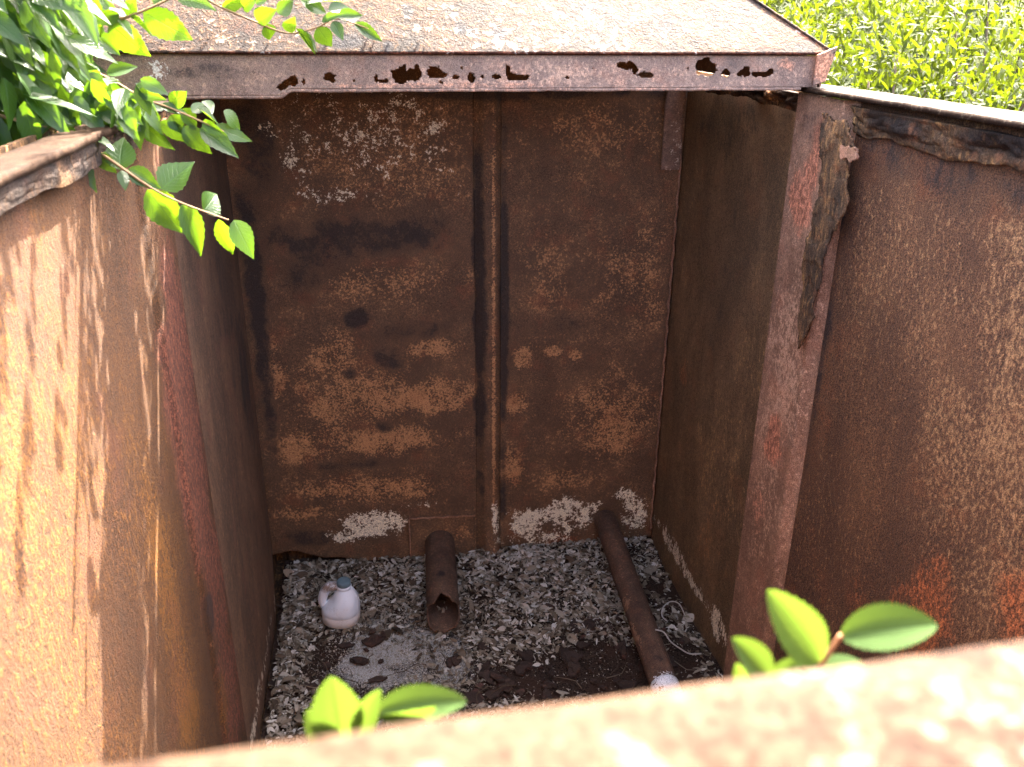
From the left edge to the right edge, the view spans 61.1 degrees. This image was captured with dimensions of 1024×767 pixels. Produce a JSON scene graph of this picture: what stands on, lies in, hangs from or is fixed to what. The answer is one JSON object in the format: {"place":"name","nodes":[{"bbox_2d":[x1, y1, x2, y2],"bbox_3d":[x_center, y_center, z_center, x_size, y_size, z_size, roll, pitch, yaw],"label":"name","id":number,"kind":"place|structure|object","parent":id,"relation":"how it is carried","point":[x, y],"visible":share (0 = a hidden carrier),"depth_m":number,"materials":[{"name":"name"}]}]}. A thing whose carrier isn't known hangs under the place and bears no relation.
{"place":"outdoors","nodes":[
{"label":"outdoors","id":0,"kind":"place"},
{"bbox_2d":[726,0,1023,104],"bbox_3d":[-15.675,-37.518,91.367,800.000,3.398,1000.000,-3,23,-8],"label":"ground","id":1,"kind":"structure","parent":0,"point":[976,20],"depth_m":7.75,"materials":[{"name":"green plant"}]},
{"bbox_2d":[0,0,382,258],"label":"elm tree","id":2,"kind":"object","parent":1,"relation":"on","point":[52,77],"visible":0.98,"depth_m":1.63,"materials":[{"name":"green plant"}]},
{"bbox_2d":[0,0,1023,766],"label":"rusty tank","id":3,"kind":"object","parent":1,"relation":"on","point":[736,334],"visible":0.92,"depth_m":2.49,"materials":[{"name":"brown metal"}]},
{"bbox_2d":[304,676,466,738],"bbox_3d":[-0.107,0.286,0.473,0.096,0.146,0.242,7,24,14],"label":"elm seedling","id":4,"kind":"object","parent":3,"relation":"attached to","point":[337,706],"visible":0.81,"depth_m":0.55,"materials":[{"name":"green plant"}]},
{"bbox_2d":[260,537,723,745],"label":"soil","id":5,"kind":"structure","parent":3,"relation":"in","point":[531,679],"depth_m":3.80,"materials":[{"name":"brown soil"}]},
{"bbox_2d":[263,535,722,744],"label":"leaf litter","id":6,"kind":"object","parent":5,"relation":"on","point":[292,629],"visible":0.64,"depth_m":4.06,"materials":[{"name":"grey plant"}]},
{"bbox_2d":[318,576,359,628],"bbox_3d":[-0.788,0.983,3.939,0.191,0.225,0.154,4,25,4],"label":"plastic jug","id":7,"kind":"object","parent":6,"relation":"on","point":[340,606],"visible":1,"depth_m":3.90,"materials":[{"name":"white plastic"}]},
{"bbox_2d":[289,545,688,741],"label":"fallen twigs","id":8,"kind":"object","parent":6,"relation":"on","point":[480,640],"visible":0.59,"depth_m":3.72,"materials":[{"name":"brown wood"}]},
{"bbox_2d":[280,545,715,720],"bbox_3d":[-0.064,1.196,3.764,1.857,0.066,1.547,-3,23,-8],"label":"ash grit","id":9,"kind":"object","parent":5,"relation":"on","point":[397,651],"visible":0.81,"depth_m":3.79,"materials":[{"name":"ash"},{"name":"gravel"}]},
{"bbox_2d":[303,603,715,704],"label":"rust flakes","id":10,"kind":"object","parent":5,"relation":"on","point":[570,658],"visible":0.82,"depth_m":3.71,"materials":[{"name":"brown metal"}]},
{"bbox_2d":[594,510,680,690],"bbox_3d":[0.561,1.005,3.964,0.120,0.190,1.348,-2,23,-6],"label":"long pipe","id":11,"kind":"object","parent":5,"relation":"on","point":[655,661],"visible":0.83,"depth_m":3.88,"materials":[{"name":"brown metal"}]},
{"bbox_2d":[655,601,701,654],"bbox_3d":[0.709,1.073,3.849,0.220,0.130,0.266,-3,23,-8],"label":"wire loop","id":12,"kind":"object","parent":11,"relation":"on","point":[666,634],"visible":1,"depth_m":3.76,"materials":[{"name":"grey metal"}]},
{"bbox_2d":[732,590,937,679],"bbox_3d":[0.159,0.229,0.503,0.096,0.192,0.261,16,28,33],"label":"elm seedling","id":13,"kind":"object","parent":3,"relation":"attached to","point":[801,630],"visible":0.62,"depth_m":0.53,"materials":[{"name":"green plant"}]},
{"bbox_2d":[708,0,897,99],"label":"shrub","id":14,"kind":"object","parent":1,"relation":"on","point":[802,9],"depth_m":5.84,"materials":[{"name":"green plant"}]},
{"bbox_2d":[760,0,1023,111],"bbox_3d":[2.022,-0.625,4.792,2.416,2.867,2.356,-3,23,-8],"label":"shrub","id":15,"kind":"object","parent":1,"relation":"on","point":[999,95],"visible":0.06,"depth_m":3.91,"materials":[{"name":"green plant"}]},
{"bbox_2d":[795,0,1023,109],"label":"shrub","id":16,"kind":"object","parent":1,"relation":"on","point":[882,16],"visible":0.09,"depth_m":5.29,"materials":[{"name":"green plant"}]}
]}

